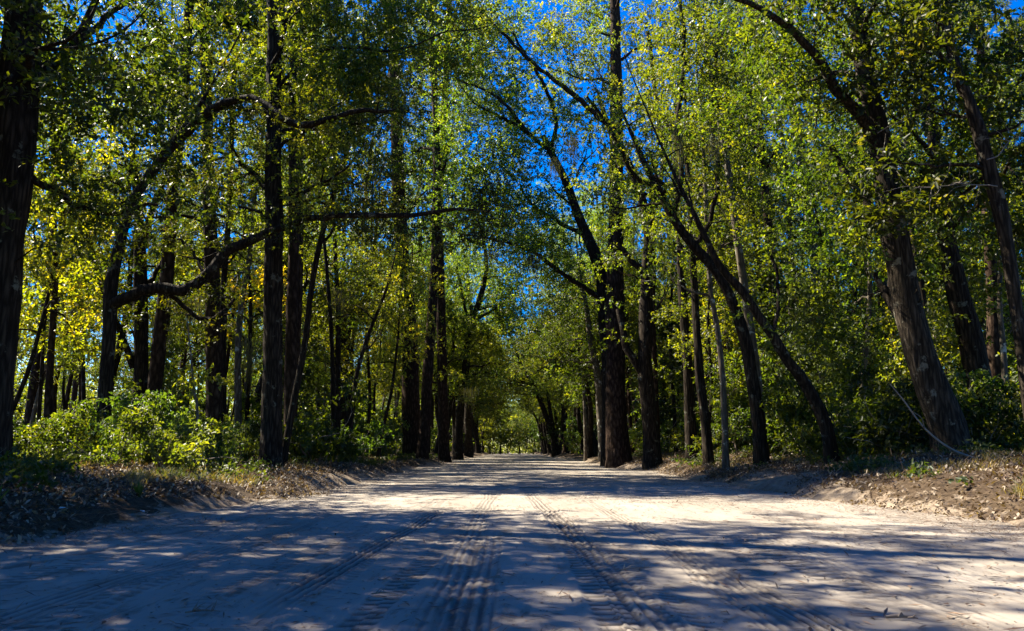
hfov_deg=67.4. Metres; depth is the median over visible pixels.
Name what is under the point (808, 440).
understory shrub
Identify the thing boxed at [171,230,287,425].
maple tree
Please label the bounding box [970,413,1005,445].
understory shrub
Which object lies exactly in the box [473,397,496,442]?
oak tree
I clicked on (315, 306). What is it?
oak tree
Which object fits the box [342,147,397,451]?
slim tree
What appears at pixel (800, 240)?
pine tree
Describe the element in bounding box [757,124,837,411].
hardwood tree
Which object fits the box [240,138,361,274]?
pine tree
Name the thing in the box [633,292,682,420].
hardwood tree
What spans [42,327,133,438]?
oak tree
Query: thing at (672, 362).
sapling
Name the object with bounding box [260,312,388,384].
oak tree
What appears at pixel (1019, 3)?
sky
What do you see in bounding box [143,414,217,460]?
understory shrub
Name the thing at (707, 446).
oak tree
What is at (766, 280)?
sapling
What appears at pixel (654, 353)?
slim tree
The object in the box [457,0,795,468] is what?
oak tree
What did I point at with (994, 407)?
understory shrub
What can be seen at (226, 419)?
understory shrub
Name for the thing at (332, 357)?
hardwood tree
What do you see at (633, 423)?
understory shrub
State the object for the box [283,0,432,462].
slim tree
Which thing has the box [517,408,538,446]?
sapling
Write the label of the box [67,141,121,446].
slim tree
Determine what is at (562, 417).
oak tree
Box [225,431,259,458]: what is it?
understory shrub
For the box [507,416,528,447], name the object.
sapling
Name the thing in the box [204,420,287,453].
understory shrub
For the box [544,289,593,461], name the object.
maple sapling
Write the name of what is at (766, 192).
pine tree
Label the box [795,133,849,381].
slim tree
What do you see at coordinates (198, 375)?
slim tree
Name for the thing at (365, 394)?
oak tree
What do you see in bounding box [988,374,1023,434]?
understory shrub
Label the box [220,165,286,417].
pine tree
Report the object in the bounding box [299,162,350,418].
slim tree
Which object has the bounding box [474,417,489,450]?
oak tree
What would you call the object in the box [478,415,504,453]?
sapling
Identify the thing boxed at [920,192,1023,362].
hardwood tree
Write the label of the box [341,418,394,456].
understory shrub
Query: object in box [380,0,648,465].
oak tree
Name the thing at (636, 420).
slim tree
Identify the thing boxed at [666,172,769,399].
hardwood tree
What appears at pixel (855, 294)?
slim tree
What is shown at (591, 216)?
pine tree
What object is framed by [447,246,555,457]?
oak tree
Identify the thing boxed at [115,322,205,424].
sapling
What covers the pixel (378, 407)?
oak tree
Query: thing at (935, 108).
dead branch
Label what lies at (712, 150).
spanish moss
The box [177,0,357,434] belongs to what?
slim tree
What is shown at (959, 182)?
dead branch
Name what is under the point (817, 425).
understory shrub
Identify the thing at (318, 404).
slim tree
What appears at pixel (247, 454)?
understory shrub
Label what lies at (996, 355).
hardwood tree
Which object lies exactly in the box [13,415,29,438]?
understory shrub
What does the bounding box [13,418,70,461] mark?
understory shrub
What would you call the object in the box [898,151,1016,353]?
hardwood tree
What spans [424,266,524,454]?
oak tree
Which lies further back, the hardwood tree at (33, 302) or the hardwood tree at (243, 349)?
the hardwood tree at (243, 349)
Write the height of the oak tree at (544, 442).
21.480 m
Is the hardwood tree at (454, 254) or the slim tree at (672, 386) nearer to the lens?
the slim tree at (672, 386)
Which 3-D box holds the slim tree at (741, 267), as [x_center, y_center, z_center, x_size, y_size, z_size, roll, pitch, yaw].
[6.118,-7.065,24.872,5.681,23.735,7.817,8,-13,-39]
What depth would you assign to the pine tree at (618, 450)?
38.63 m
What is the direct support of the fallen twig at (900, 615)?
on the road
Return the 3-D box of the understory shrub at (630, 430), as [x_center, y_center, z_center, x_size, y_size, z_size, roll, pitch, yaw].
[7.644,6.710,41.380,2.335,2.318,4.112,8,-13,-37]
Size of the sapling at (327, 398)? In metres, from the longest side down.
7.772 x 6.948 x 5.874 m
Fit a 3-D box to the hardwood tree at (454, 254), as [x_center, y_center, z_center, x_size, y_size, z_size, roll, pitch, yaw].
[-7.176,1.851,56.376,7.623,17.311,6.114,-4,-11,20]
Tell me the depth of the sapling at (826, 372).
21.16 m
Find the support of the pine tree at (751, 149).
on the ground at (133, 505)
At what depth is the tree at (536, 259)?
26.17 m
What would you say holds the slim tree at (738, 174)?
on the ground at (133, 505)
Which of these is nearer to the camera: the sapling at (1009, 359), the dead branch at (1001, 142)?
the dead branch at (1001, 142)
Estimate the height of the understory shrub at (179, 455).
1.398 m
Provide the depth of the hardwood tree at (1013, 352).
33.04 m
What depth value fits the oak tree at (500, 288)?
66.87 m
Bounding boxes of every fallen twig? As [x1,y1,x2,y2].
[131,510,176,516]
[185,599,219,612]
[371,585,395,593]
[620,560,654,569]
[885,612,917,618]
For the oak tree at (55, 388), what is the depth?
43.17 m
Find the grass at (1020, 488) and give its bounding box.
[0,447,1023,498]
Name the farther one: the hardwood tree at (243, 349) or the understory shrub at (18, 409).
the hardwood tree at (243, 349)
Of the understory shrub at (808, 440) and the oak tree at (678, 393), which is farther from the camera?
the oak tree at (678, 393)
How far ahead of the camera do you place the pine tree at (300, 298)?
28.67 m
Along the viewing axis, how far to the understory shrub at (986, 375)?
16.29 m
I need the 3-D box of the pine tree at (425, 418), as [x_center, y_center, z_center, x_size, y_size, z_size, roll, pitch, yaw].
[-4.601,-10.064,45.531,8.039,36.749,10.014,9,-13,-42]
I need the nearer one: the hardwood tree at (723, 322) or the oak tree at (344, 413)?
the hardwood tree at (723, 322)
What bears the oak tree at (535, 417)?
on the ground at (133, 505)
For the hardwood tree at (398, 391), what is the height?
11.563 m
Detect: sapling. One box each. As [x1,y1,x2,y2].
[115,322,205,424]
[172,316,231,448]
[239,319,354,456]
[262,343,364,441]
[310,362,391,425]
[478,415,498,449]
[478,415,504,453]
[479,410,518,453]
[495,410,514,453]
[498,417,526,453]
[503,413,540,453]
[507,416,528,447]
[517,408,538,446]
[524,412,556,452]
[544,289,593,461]
[625,333,683,447]
[630,285,738,440]
[670,344,781,467]
[679,309,773,418]
[705,213,861,404]
[718,271,852,428]
[763,275,872,433]
[801,314,892,424]
[860,334,948,403]
[869,336,961,401]
[875,266,1009,405]
[944,362,962,387]
[960,340,1018,405]
[982,286,1023,406]
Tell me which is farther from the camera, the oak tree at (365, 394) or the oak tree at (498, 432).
the oak tree at (498, 432)
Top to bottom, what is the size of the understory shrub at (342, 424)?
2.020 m
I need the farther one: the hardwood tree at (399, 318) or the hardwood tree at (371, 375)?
the hardwood tree at (371, 375)
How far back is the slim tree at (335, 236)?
34.43 m
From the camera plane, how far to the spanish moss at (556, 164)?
27.30 m
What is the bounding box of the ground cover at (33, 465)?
[0,430,1023,492]
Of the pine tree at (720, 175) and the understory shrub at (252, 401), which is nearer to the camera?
the understory shrub at (252, 401)
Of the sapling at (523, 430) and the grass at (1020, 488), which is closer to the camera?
the grass at (1020, 488)
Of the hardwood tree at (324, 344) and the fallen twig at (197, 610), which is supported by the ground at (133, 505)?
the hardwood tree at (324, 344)
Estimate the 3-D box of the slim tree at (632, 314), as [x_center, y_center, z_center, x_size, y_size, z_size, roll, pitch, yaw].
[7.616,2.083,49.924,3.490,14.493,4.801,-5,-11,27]
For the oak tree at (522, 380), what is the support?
on the ground at (133, 505)
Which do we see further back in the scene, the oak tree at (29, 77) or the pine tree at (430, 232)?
the pine tree at (430, 232)
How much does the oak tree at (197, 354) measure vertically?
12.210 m
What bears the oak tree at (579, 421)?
on the ground at (133, 505)
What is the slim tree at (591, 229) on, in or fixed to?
on the ground at (133, 505)
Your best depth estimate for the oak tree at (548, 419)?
94.38 m
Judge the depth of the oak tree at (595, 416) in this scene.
103.39 m
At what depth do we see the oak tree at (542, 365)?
82.48 m
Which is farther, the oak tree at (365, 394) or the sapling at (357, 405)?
the oak tree at (365, 394)
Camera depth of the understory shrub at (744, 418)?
23.92 m
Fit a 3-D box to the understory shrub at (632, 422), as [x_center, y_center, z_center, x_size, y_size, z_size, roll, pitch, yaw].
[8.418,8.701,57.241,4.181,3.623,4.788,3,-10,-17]
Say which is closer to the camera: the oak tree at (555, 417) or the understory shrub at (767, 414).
the understory shrub at (767, 414)
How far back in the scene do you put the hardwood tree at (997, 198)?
14.81 m
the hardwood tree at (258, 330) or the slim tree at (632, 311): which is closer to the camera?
the hardwood tree at (258, 330)
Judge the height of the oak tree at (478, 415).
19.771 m
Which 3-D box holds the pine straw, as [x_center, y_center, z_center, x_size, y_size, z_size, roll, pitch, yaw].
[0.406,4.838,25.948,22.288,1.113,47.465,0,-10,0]
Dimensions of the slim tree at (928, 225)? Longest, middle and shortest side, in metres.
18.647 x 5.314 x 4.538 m
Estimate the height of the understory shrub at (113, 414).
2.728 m
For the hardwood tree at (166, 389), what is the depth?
54.05 m
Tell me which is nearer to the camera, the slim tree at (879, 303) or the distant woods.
the slim tree at (879, 303)
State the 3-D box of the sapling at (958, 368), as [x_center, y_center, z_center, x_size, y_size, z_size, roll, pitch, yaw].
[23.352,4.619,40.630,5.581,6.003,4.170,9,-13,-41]
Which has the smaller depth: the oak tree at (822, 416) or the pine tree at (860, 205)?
the oak tree at (822, 416)
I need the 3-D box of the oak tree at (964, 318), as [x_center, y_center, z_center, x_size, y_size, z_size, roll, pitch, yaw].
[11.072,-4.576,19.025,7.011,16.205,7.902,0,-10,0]
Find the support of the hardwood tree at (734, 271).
on the ground at (133, 505)
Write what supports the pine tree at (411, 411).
on the ground at (133, 505)
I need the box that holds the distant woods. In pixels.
[13,352,956,453]
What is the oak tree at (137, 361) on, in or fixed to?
on the ground at (133, 505)
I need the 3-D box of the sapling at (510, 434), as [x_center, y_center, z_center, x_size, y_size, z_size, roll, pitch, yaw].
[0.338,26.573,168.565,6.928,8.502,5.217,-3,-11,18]
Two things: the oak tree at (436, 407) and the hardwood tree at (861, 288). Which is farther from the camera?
the oak tree at (436, 407)
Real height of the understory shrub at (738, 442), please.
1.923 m
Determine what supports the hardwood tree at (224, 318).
on the ground at (133, 505)
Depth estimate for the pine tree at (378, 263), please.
81.44 m
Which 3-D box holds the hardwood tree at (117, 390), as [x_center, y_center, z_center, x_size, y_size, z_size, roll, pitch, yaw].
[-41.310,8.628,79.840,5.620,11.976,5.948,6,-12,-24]
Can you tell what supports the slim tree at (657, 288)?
on the ground at (133, 505)
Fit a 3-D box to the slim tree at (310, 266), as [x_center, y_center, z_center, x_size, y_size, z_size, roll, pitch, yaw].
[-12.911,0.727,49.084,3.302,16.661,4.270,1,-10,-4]
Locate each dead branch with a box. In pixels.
[877,77,1007,132]
[883,163,997,209]
[981,121,1023,159]
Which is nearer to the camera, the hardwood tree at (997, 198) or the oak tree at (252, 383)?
the hardwood tree at (997, 198)
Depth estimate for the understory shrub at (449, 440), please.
90.27 m
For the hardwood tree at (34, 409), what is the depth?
26.17 m
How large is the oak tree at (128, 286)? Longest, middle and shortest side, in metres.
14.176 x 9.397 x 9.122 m
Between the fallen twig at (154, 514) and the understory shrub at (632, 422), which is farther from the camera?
the understory shrub at (632, 422)
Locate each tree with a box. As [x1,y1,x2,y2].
[0,0,167,211]
[0,0,178,425]
[0,0,310,458]
[13,116,133,413]
[14,99,151,433]
[14,173,70,392]
[14,273,67,386]
[16,256,133,414]
[16,261,141,440]
[19,194,133,444]
[21,194,48,323]
[22,282,43,314]
[24,0,142,430]
[27,175,128,411]
[34,102,147,430]
[35,170,248,390]
[37,0,536,448]
[41,242,94,411]
[42,1,242,414]
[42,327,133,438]
[56,359,96,416]
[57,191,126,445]
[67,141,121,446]
[71,0,238,391]
[87,353,131,413]
[98,0,266,415]
[98,271,190,392]
[106,0,314,447]
[108,0,554,465]
[115,249,262,422]
[125,310,242,392]
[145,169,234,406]
[149,298,202,399]
[158,198,227,405]
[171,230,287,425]
[175,256,200,419]
[176,4,308,417]
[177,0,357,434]
[178,190,391,441]
[181,158,284,371]
[190,363,260,414]
[193,271,262,423]
[194,0,428,457]
[196,111,284,399]
[217,0,400,403]
[218,208,261,361]
[220,23,351,414]
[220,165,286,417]
[220,247,262,401]
[227,238,329,414]
[227,360,298,413]
[229,306,316,390]
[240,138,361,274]
[242,181,329,355]
[247,0,518,456]
[252,132,368,299]
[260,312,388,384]
[262,252,401,395]
[282,162,333,421]
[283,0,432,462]
[283,155,387,455]
[285,1,374,430]
[298,276,364,415]
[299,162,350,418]
[301,186,380,327]
[301,201,329,401]
[301,267,387,372]
[308,181,421,435]
[320,284,362,415]
[321,204,427,458]
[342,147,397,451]
[346,171,424,415]
[347,116,405,433]
[347,201,463,457]
[347,370,388,413]
[348,365,387,410]
[349,267,421,448]
[351,297,418,409]
[354,333,434,450]
[358,236,468,417]
[358,371,435,448]
[361,334,420,442]
[363,304,425,451]
[372,219,454,332]
[374,0,511,459]
[378,117,481,315]
[378,391,420,451]
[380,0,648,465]
[381,230,441,374]
[382,304,495,426]
[383,291,497,452]
[384,128,464,318]
[387,0,528,461]
[388,280,434,391]
[390,290,521,454]
[392,329,460,413]
[406,0,598,459]
[419,296,513,427]
[420,382,485,451]
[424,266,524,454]
[430,393,433,452]
[447,231,498,314]
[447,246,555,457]
[456,350,506,417]
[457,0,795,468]
[463,338,517,453]
[472,357,514,419]
[472,377,497,452]
[472,386,513,452]
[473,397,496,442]
[473,404,488,419]
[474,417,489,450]
[474,420,480,452]
[475,398,507,451]
[478,310,573,456]
[481,403,513,452]
[489,215,639,461]
[489,415,516,452]
[498,408,516,453]
[499,342,560,449]
[500,330,572,410]
[501,395,569,448]
[504,251,638,457]
[505,388,557,453]
[505,402,532,453]
[507,373,543,453]
[509,376,546,453]
[510,407,535,452]
[512,373,572,453]
[513,357,558,438]
[515,343,569,452]
[516,293,591,453]
[516,319,640,430]
[516,363,580,442]
[518,298,598,456]
[524,352,576,453]
[525,0,713,467]
[527,252,544,281]
[528,286,660,386]
[531,180,594,452]
[543,379,596,422]
[549,54,840,464]
[553,171,636,309]
[560,0,818,466]
[560,367,596,415]
[567,224,607,377]
[568,299,597,440]
[569,58,713,437]
[580,176,675,415]
[584,184,637,349]
[589,205,675,452]
[594,180,642,257]
[595,245,641,409]
[598,237,640,449]
[599,33,751,460]
[602,8,794,465]
[603,224,668,432]
[620,105,688,332]
[625,226,752,436]
[627,0,825,455]
[633,0,803,468]
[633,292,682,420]
[634,284,682,447]
[637,343,683,448]
[648,91,704,452]
[649,178,767,422]
[655,0,822,349]
[655,156,754,376]
[656,243,754,357]
[664,210,795,448]
[665,282,695,396]
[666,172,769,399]
[675,0,1023,452]
[684,0,864,427]
[684,138,775,442]
[687,18,791,284]
[687,88,808,383]
[688,233,758,368]
[727,18,859,383]
[738,188,809,348]
[747,109,803,313]
[750,106,889,399]
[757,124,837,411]
[757,158,814,330]
[761,10,993,398]
[761,250,835,374]
[763,0,1023,417]
[771,108,871,402]
[791,0,1023,446]
[792,208,842,285]
[793,199,872,343]
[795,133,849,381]
[796,34,893,389]
[804,247,887,386]
[818,2,931,382]
[818,47,897,383]
[825,0,976,317]
[830,93,916,398]
[832,115,924,340]
[839,224,984,362]
[846,4,972,386]
[850,291,885,385]
[866,0,1023,404]
[866,113,1023,420]
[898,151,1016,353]
[910,131,978,372]
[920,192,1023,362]
[929,269,1002,386]
[934,0,1023,252]
[935,208,1023,382]
[942,2,1023,373]
[968,170,1023,296]
[995,63,1023,372]
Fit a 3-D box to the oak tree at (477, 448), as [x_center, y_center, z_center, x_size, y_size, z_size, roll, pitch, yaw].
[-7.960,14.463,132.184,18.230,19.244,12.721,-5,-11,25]
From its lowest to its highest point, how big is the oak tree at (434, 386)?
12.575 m
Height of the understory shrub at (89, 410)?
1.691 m
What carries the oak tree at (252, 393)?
on the ground at (133, 505)
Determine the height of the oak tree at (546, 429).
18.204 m
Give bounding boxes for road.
[0,453,1023,630]
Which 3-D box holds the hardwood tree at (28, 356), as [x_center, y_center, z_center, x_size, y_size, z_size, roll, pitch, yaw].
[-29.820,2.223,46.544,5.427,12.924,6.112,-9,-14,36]
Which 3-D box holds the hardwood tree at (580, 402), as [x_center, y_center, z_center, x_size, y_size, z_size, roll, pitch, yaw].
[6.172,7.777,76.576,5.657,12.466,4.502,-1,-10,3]
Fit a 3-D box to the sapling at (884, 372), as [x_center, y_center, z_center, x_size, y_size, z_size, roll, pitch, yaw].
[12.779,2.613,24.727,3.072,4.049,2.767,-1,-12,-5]
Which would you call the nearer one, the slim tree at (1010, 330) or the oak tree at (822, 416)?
the oak tree at (822, 416)
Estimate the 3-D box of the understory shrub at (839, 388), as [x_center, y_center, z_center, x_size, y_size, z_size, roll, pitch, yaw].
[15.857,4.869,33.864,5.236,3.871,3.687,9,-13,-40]
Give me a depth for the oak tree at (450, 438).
98.15 m
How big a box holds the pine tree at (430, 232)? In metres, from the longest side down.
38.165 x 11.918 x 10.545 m
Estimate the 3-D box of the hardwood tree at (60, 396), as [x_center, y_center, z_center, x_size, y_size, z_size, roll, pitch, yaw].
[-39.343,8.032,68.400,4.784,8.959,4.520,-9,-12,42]
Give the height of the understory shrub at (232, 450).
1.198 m
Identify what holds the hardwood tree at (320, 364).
on the ground at (133, 505)
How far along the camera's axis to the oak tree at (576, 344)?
54.11 m
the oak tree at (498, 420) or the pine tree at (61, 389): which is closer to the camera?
the pine tree at (61, 389)
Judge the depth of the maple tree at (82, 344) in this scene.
23.66 m
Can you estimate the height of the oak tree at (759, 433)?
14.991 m
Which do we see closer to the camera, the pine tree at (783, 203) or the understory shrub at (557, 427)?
the pine tree at (783, 203)
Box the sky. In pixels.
[0,0,1023,450]
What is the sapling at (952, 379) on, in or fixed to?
on the ground at (133, 505)
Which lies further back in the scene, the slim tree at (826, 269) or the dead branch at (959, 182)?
the slim tree at (826, 269)
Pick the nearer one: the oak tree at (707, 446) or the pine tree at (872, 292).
the oak tree at (707, 446)
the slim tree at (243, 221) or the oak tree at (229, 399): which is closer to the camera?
the slim tree at (243, 221)
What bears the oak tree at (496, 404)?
on the ground at (133, 505)
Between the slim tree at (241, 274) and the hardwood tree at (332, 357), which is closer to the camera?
the hardwood tree at (332, 357)
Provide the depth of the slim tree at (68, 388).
37.57 m
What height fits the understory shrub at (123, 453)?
1.730 m
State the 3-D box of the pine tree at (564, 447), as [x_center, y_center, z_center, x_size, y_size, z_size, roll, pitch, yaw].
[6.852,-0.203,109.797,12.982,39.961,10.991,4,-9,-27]
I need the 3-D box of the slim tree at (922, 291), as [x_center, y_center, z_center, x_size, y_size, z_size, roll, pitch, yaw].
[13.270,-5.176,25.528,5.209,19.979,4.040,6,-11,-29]
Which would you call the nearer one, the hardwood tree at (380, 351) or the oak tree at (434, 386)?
the hardwood tree at (380, 351)
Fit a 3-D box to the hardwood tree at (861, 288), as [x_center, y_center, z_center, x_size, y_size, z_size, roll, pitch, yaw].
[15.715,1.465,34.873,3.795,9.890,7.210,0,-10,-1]
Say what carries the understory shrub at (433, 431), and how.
on the ground at (133, 505)
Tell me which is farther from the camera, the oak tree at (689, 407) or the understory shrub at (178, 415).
the oak tree at (689, 407)
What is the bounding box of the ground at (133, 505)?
[0,450,1023,546]
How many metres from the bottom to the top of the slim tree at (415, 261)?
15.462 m
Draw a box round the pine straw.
[0,445,1023,630]
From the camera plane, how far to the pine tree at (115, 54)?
35.17 m
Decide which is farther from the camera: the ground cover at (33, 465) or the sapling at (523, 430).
the sapling at (523, 430)
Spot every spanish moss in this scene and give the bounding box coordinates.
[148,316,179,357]
[162,283,228,326]
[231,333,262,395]
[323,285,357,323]
[458,387,482,409]
[480,246,504,276]
[549,157,564,183]
[563,135,581,174]
[668,119,688,177]
[702,134,726,167]
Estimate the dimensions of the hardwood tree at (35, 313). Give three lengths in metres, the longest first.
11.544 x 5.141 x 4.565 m
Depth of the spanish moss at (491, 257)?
26.71 m
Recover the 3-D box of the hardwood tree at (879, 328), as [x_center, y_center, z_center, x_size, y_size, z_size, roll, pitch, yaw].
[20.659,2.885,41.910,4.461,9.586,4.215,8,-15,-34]
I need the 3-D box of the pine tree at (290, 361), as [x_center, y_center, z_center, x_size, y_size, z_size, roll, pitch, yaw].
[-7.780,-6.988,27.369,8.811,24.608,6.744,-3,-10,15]
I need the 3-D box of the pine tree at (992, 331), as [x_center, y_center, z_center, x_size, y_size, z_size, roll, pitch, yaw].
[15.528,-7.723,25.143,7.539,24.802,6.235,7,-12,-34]
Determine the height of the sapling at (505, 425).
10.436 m
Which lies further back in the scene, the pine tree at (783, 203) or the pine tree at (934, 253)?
the pine tree at (934, 253)
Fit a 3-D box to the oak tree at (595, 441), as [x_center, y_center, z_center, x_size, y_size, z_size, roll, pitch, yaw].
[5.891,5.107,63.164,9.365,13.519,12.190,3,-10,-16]
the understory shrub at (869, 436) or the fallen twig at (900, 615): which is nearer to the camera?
the fallen twig at (900, 615)
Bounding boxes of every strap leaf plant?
[0,484,9,499]
[132,480,143,496]
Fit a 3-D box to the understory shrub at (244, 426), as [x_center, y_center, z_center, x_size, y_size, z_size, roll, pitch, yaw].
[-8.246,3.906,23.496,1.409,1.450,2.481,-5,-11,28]
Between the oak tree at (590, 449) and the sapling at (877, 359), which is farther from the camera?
the oak tree at (590, 449)
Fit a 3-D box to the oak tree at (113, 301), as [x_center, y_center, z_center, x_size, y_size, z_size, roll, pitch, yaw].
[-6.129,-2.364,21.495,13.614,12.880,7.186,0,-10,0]
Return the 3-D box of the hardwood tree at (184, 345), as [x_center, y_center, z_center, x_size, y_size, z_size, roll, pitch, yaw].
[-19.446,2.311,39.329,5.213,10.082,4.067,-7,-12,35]
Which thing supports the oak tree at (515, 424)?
on the ground at (133, 505)
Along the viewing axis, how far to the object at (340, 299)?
33.52 m
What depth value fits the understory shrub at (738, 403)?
25.86 m
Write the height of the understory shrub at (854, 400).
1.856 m
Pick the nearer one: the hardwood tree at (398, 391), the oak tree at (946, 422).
the oak tree at (946, 422)
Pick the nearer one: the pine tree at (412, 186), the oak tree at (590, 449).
the oak tree at (590, 449)
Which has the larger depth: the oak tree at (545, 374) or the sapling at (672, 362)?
the oak tree at (545, 374)
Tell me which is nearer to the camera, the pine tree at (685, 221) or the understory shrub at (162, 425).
the understory shrub at (162, 425)
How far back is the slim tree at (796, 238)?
46.32 m
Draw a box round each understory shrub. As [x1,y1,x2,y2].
[13,388,34,435]
[13,399,97,455]
[13,413,66,460]
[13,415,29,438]
[13,417,50,437]
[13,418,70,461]
[34,391,170,467]
[52,404,113,456]
[62,410,119,450]
[83,420,170,452]
[85,389,206,460]
[86,405,124,435]
[104,419,179,463]
[110,404,235,469]
[112,396,205,419]
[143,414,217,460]
[160,412,232,436]
[165,412,230,447]
[176,425,243,462]
[190,399,242,432]
[203,420,259,447]
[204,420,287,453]
[224,421,259,461]
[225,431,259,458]
[242,390,330,446]
[256,373,379,462]
[309,419,348,443]
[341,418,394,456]
[353,408,409,455]
[353,421,385,452]
[362,406,401,453]
[400,429,437,450]
[430,417,464,452]
[433,425,451,449]
[539,418,597,445]
[559,416,597,454]
[565,425,579,452]
[594,409,641,448]
[628,419,672,451]
[632,419,678,450]
[662,408,699,449]
[663,396,721,452]
[664,428,733,448]
[697,405,773,449]
[699,396,798,446]
[711,420,752,451]
[728,406,807,453]
[760,385,875,456]
[766,378,842,460]
[766,401,840,437]
[769,425,815,451]
[804,415,841,436]
[814,381,884,449]
[814,401,905,454]
[825,398,879,422]
[827,380,877,405]
[839,358,929,457]
[839,368,1003,452]
[843,359,949,451]
[859,375,1022,451]
[969,401,1023,451]
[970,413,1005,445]
[976,374,1018,432]
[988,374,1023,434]
[996,419,1023,449]
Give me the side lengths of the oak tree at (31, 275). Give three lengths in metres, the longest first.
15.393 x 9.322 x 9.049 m
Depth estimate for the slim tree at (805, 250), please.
55.33 m
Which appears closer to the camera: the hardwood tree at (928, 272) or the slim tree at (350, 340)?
the hardwood tree at (928, 272)
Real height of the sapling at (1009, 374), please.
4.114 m
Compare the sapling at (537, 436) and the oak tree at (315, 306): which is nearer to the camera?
the oak tree at (315, 306)
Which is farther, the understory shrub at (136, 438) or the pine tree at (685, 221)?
the pine tree at (685, 221)
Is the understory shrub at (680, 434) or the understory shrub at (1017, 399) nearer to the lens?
the understory shrub at (1017, 399)
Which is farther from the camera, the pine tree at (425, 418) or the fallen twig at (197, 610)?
the pine tree at (425, 418)
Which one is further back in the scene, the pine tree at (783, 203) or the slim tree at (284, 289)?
the slim tree at (284, 289)
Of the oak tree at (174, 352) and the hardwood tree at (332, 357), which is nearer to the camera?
the hardwood tree at (332, 357)
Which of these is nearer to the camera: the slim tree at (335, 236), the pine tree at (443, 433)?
the slim tree at (335, 236)
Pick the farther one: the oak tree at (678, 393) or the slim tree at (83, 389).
the oak tree at (678, 393)
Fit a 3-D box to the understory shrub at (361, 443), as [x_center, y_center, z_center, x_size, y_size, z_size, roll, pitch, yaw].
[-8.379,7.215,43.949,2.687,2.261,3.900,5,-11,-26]
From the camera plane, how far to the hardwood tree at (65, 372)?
31.13 m
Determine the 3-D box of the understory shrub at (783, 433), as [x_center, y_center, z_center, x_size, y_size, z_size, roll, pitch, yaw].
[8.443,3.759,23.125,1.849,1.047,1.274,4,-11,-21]
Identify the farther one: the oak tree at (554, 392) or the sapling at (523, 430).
the sapling at (523, 430)
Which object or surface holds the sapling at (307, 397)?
on the ground at (133, 505)
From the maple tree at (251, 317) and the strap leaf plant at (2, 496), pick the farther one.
the maple tree at (251, 317)
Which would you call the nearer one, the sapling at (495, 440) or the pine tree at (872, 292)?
the pine tree at (872, 292)
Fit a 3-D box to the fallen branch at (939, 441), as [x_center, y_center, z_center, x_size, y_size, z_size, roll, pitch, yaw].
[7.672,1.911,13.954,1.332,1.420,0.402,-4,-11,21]
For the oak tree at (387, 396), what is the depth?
107.84 m
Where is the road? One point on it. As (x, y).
(153, 590)
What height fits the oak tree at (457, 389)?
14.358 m
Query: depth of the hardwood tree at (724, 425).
22.74 m
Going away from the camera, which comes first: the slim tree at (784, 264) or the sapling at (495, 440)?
the slim tree at (784, 264)
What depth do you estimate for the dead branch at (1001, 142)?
14.44 m
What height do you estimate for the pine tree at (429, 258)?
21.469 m
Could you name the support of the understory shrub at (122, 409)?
on the ground at (133, 505)
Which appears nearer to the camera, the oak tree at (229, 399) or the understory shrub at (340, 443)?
the understory shrub at (340, 443)
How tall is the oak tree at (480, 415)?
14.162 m
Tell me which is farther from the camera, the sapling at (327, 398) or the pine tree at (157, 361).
the sapling at (327, 398)
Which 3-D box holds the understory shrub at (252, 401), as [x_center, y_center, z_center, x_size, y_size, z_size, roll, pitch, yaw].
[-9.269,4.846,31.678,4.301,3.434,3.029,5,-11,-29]
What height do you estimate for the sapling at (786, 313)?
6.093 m
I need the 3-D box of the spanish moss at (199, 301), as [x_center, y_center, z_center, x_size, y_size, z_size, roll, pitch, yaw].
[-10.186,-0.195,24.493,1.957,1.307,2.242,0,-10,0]
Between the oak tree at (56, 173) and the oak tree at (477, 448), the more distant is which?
the oak tree at (477, 448)
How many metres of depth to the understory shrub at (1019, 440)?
16.41 m
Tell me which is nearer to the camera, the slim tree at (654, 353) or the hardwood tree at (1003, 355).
the hardwood tree at (1003, 355)
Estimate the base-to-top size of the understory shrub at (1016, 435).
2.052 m
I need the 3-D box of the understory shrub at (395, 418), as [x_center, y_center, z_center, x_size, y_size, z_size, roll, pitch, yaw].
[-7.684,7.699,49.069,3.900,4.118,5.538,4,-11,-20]
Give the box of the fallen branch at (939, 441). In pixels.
[890,384,972,457]
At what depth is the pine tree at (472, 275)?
110.58 m
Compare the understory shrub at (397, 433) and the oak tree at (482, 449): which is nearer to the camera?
the understory shrub at (397, 433)
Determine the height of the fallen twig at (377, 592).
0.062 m
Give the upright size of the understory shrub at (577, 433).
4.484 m
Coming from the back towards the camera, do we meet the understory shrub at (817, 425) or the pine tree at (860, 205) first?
the pine tree at (860, 205)
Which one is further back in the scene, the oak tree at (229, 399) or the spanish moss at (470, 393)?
the oak tree at (229, 399)
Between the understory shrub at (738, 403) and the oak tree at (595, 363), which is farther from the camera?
the oak tree at (595, 363)
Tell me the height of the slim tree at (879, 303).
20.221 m
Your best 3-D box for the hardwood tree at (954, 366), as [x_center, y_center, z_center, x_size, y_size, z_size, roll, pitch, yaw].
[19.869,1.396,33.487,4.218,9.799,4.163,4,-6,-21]
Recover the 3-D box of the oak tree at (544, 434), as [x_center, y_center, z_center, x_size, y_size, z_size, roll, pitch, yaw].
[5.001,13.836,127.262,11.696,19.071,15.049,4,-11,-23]
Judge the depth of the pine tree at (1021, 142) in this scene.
31.77 m
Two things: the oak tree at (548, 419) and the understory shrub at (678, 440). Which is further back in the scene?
the oak tree at (548, 419)
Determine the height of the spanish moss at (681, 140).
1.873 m
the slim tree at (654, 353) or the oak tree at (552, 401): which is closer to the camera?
the slim tree at (654, 353)

